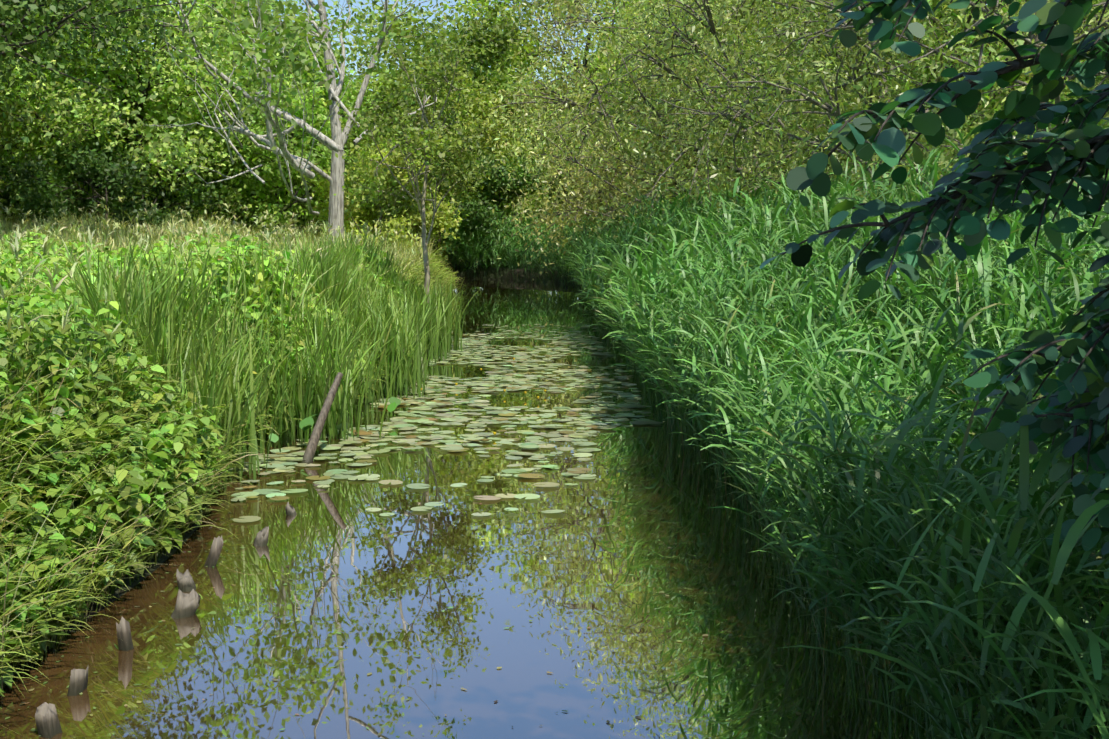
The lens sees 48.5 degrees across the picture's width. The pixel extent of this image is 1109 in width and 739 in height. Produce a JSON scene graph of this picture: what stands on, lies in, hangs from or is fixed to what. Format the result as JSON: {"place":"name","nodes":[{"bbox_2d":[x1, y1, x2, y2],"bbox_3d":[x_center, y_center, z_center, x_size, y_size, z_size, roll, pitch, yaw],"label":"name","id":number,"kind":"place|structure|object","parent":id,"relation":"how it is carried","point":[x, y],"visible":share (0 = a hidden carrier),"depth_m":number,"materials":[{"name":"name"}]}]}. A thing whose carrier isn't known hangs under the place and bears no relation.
{"place":"outdoors","nodes":[
{"label":"outdoors","id":0,"kind":"place"},
{"bbox_2d":[421,358,545,434],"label":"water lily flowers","id":1,"kind":"object","parent":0,"point":[504,390],"visible":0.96,"depth_m":16.17,"materials":[{"name":"white plant"}]},
{"bbox_2d":[0,278,1002,738],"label":"stream water","id":2,"kind":"structure","parent":0,"point":[252,646],"depth_m":7.37,"materials":[{"name":"blue liquid"}]},
{"bbox_2d":[302,372,342,462],"bbox_3d":[-2.286,0.629,11.954,0.120,1.129,0.849,3,8,23],"label":"wooden post","id":3,"kind":"object","parent":2,"relation":"in","point":[309,453],"visible":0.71,"depth_m":11.95,"materials":[{"name":"brown wood"}]},
{"bbox_2d":[256,397,400,442],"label":"raised lily leaves","id":4,"kind":"object","parent":2,"relation":"in","point":[308,422],"visible":0.52,"depth_m":12.52,"materials":[{"name":"green plant"}]},
{"bbox_2d":[5,455,800,737],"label":"floating leaf debris","id":5,"kind":"object","parent":2,"relation":"on","point":[607,721],"visible":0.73,"depth_m":7.01,"materials":[{"name":"green plant"}]},
{"bbox_2d":[231,324,661,521],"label":"lily pads","id":6,"kind":"object","parent":2,"relation":"on","point":[278,460],"visible":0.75,"depth_m":13.82,"materials":[{"name":"green plant"}]},
{"bbox_2d":[591,0,904,204],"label":"tree","id":7,"kind":"object","parent":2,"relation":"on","point":[616,8],"depth_m":46.35,"materials":[{"name":"green plant"}]},
{"bbox_2d":[600,0,1108,283],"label":"willow","id":8,"kind":"object","parent":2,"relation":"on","point":[828,80],"depth_m":15.24,"materials":[{"name":"green plant"}]},
{"bbox_2d":[935,0,1108,159],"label":"willow","id":9,"kind":"object","parent":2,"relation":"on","point":[1106,115],"depth_m":13.84,"materials":[{"name":"green plant"}]},
{"bbox_2d":[1,222,1106,738],"bbox_3d":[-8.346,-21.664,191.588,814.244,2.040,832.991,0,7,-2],"label":"ground","id":10,"kind":"structure","parent":0,"point":[463,270],"depth_m":9.70,"materials":[{"name":"brown soil"}]},
{"bbox_2d":[0,132,33,220],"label":"shrub","id":11,"kind":"object","parent":10,"relation":"on","point":[5,194],"visible":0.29,"depth_m":46.98,"materials":[{"name":"green plant"}]},
{"bbox_2d":[35,702,61,738],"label":"old post","id":12,"kind":"object","parent":10,"relation":"on","point":[48,725],"visible":0.98,"depth_m":5.54,"materials":[{"name":"grey wood"}]},
{"bbox_2d":[4,103,115,222],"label":"shrub","id":13,"kind":"object","parent":10,"relation":"on","point":[26,185],"depth_m":50.60,"materials":[{"name":"green plant"}]},
{"bbox_2d":[67,666,87,695],"bbox_3d":[-2.428,1.817,6.118,0.245,0.734,0.154,0,7,-2],"label":"old post","id":14,"kind":"object","parent":10,"relation":"on","point":[78,683],"visible":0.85,"depth_m":6.02,"materials":[{"name":"grey wood"}]},
{"bbox_2d":[0,6,158,220],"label":"tree","id":15,"kind":"object","parent":10,"relation":"on","point":[5,153],"depth_m":52.24,"materials":[{"name":"green plant"}]},
{"bbox_2d":[0,0,159,144],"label":"tree","id":16,"kind":"object","parent":10,"relation":"on","point":[80,70],"depth_m":40.16,"materials":[{"name":"green plant"}]},
{"bbox_2d":[14,121,152,219],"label":"shrub","id":17,"kind":"object","parent":10,"relation":"on","point":[86,186],"depth_m":48.24,"materials":[{"name":"green plant"}]},
{"bbox_2d":[0,116,224,234],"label":"shrub","id":18,"kind":"object","parent":10,"relation":"on","point":[43,190],"depth_m":36.38,"materials":[{"name":"green plant"}]},
{"bbox_2d":[116,617,133,650],"bbox_3d":[-2.315,1.701,6.775,0.099,0.804,0.276,0,7,4],"label":"old post","id":19,"kind":"object","parent":10,"relation":"on","point":[124,639],"visible":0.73,"depth_m":6.62,"materials":[{"name":"grey wood"}]},
{"bbox_2d":[0,0,256,156],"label":"tree","id":20,"kind":"object","parent":10,"relation":"on","point":[88,12],"depth_m":26.91,"materials":[{"name":"green plant"}]},
{"bbox_2d":[1,0,301,163],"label":"tree","id":21,"kind":"object","parent":10,"relation":"on","point":[160,67],"depth_m":58.17,"materials":[{"name":"green plant"}]},
{"bbox_2d":[0,0,352,223],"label":"tree","id":22,"kind":"object","parent":10,"relation":"on","point":[33,135],"depth_m":38.45,"materials":[{"name":"green plant"}]},
{"bbox_2d":[171,589,200,618],"bbox_3d":[-2.320,1.672,7.203,0.516,0.758,0.107,-3,8,-25],"label":"old post","id":23,"kind":"object","parent":10,"relation":"on","point":[186,605],"visible":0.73,"depth_m":7.21,"materials":[{"name":"grey wood"}]},
{"bbox_2d":[176,569,195,591],"bbox_3d":[-2.220,1.618,7.738,0.316,0.734,0.119,3,8,26],"label":"old post","id":24,"kind":"object","parent":10,"relation":"on","point":[185,582],"visible":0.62,"depth_m":7.71,"materials":[{"name":"grey wood"}]},
{"bbox_2d":[0,0,381,223],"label":"tree","id":25,"kind":"object","parent":10,"relation":"on","point":[337,55],"depth_m":41.27,"materials":[{"name":"green plant"}]},
{"bbox_2d":[204,535,222,567],"bbox_3d":[-2.407,1.507,8.298,0.389,0.818,0.112,0,7,-2],"label":"old post","id":26,"kind":"object","parent":10,"relation":"on","point":[214,553],"visible":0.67,"depth_m":8.23,"materials":[{"name":"grey wood"}]},
{"bbox_2d":[0,197,474,731],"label":"bank grass","id":27,"kind":"structure","parent":10,"relation":"on","point":[186,363],"depth_m":10.77,"materials":[{"name":"green plant"}]},
{"bbox_2d":[253,526,268,545],"bbox_3d":[-2.211,1.497,8.737,0.154,0.730,0.454,6,9,42],"label":"old post","id":28,"kind":"object","parent":10,"relation":"on","point":[261,538],"visible":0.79,"depth_m":8.79,"materials":[{"name":"grey wood"}]},
{"bbox_2d":[172,75,385,238],"bbox_3d":[-9.144,-6.385,41.195,7.229,6.468,6.934,0,7,-2],"label":"shrub","id":29,"kind":"object","parent":10,"relation":"on","point":[231,198],"depth_m":39.45,"materials":[{"name":"green plant"}]},
{"bbox_2d":[102,0,465,243],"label":"pale tree","id":30,"kind":"object","parent":10,"relation":"on","point":[268,18],"depth_m":23.31,"materials":[{"name":"green plant"}]},
{"bbox_2d":[285,502,296,515],"bbox_3d":[-1.930,1.395,9.687,0.397,0.702,0.116,3,8,24],"label":"old post","id":31,"kind":"object","parent":10,"relation":"on","point":[290,510],"visible":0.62,"depth_m":9.68,"materials":[{"name":"grey wood"}]},
{"bbox_2d":[125,48,464,235],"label":"shrub","id":32,"kind":"object","parent":10,"relation":"on","point":[265,177],"depth_m":40.72,"materials":[{"name":"green plant"}]},
{"bbox_2d":[258,43,483,196],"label":"tree","id":33,"kind":"object","parent":10,"relation":"on","point":[375,70],"depth_m":60.67,"materials":[{"name":"green plant"}]},
{"bbox_2d":[300,141,461,251],"bbox_3d":[-5.572,-4.944,39.516,5.130,4.738,4.931,0,7,-2],"label":"shrub","id":34,"kind":"object","parent":10,"relation":"on","point":[362,217],"depth_m":38.96,"materials":[{"name":"green plant"}]},
{"bbox_2d":[302,144,477,238],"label":"shrub","id":35,"kind":"object","parent":10,"relation":"on","point":[420,202],"depth_m":47.92,"materials":[{"name":"green plant"}]},
{"bbox_2d":[327,27,499,302],"bbox_3d":[-2.338,-2.777,20.887,2.854,5.660,3.152,0,7,-2],"label":"slim tree","id":36,"kind":"object","parent":10,"relation":"on","point":[444,147],"depth_m":20.41,"materials":[{"name":"green plant"}]},
{"bbox_2d":[318,139,511,227],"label":"bush","id":37,"kind":"object","parent":10,"relation":"on","point":[493,202],"depth_m":50.75,"materials":[{"name":"green plant"}]},
{"bbox_2d":[325,54,539,270],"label":"shrub","id":38,"kind":"object","parent":10,"relation":"on","point":[488,124],"depth_m":41.58,"materials":[{"name":"green plant"}]},
{"bbox_2d":[323,0,582,261],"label":"tree","id":39,"kind":"object","parent":10,"relation":"on","point":[499,47],"depth_m":51.44,"materials":[{"name":"green plant"}]},
{"bbox_2d":[320,0,625,237],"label":"tree","id":40,"kind":"object","parent":10,"relation":"on","point":[391,13],"depth_m":68.00,"materials":[{"name":"green plant"}]},
{"bbox_2d":[431,143,576,269],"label":"bush","id":41,"kind":"object","parent":10,"relation":"on","point":[471,208],"depth_m":48.08,"materials":[{"name":"green plant"}]},
{"bbox_2d":[470,115,673,238],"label":"bush","id":42,"kind":"object","parent":10,"relation":"on","point":[510,193],"depth_m":49.05,"materials":[{"name":"green plant"}]},
{"bbox_2d":[424,0,733,213],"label":"tree","id":43,"kind":"object","parent":10,"relation":"on","point":[481,3],"depth_m":58.87,"materials":[{"name":"green plant"}]},
{"bbox_2d":[538,39,672,203],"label":"tree","id":44,"kind":"object","parent":10,"relation":"on","point":[571,68],"depth_m":98.02,"materials":[{"name":"green plant"}]},
{"bbox_2d":[569,0,718,203],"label":"tree","id":45,"kind":"object","parent":10,"relation":"on","point":[597,46],"depth_m":84.60,"materials":[{"name":"green plant"}]},
{"bbox_2d":[470,0,885,279],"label":"willow","id":46,"kind":"object","parent":10,"relation":"on","point":[578,191],"depth_m":37.22,"materials":[{"name":"green plant"}]},
{"bbox_2d":[304,120,1108,738],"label":"bank reeds","id":47,"kind":"object","parent":10,"relation":"on","point":[832,404],"visible":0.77,"depth_m":6.34,"materials":[{"name":"green plant"}]},
{"bbox_2d":[452,0,976,242],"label":"willow","id":48,"kind":"object","parent":10,"relation":"on","point":[565,116],"depth_m":28.12,"materials":[{"name":"green plant"}]},
{"bbox_2d":[569,0,866,198],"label":"tree","id":49,"kind":"object","parent":10,"relation":"on","point":[604,58],"depth_m":54.01,"materials":[{"name":"green plant"}]},
{"bbox_2d":[505,0,1108,232],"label":"willow","id":50,"kind":"object","parent":10,"relation":"on","point":[665,36],"depth_m":22.02,"materials":[{"name":"green plant"}]},
{"bbox_2d":[713,0,1107,195],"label":"tree","id":51,"kind":"object","parent":10,"relation":"on","point":[913,76],"depth_m":38.75,"materials":[{"name":"green plant"}]},
{"bbox_2d":[796,0,1108,190],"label":"tree","id":52,"kind":"object","parent":10,"relation":"on","point":[1017,42],"depth_m":24.90,"materials":[{"name":"green plant"}]},
{"bbox_2d":[44,0,1097,220],"label":"sky","id":53,"kind":"structure","parent":0,"point":[452,2],"materials":[{"name":"blue"}]},
{"bbox_2d":[760,0,1108,604],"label":"tree branch","id":54,"kind":"object","parent":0,"point":[888,145],"depth_m":3.06,"materials":[{"name":"green plant"}]}
]}

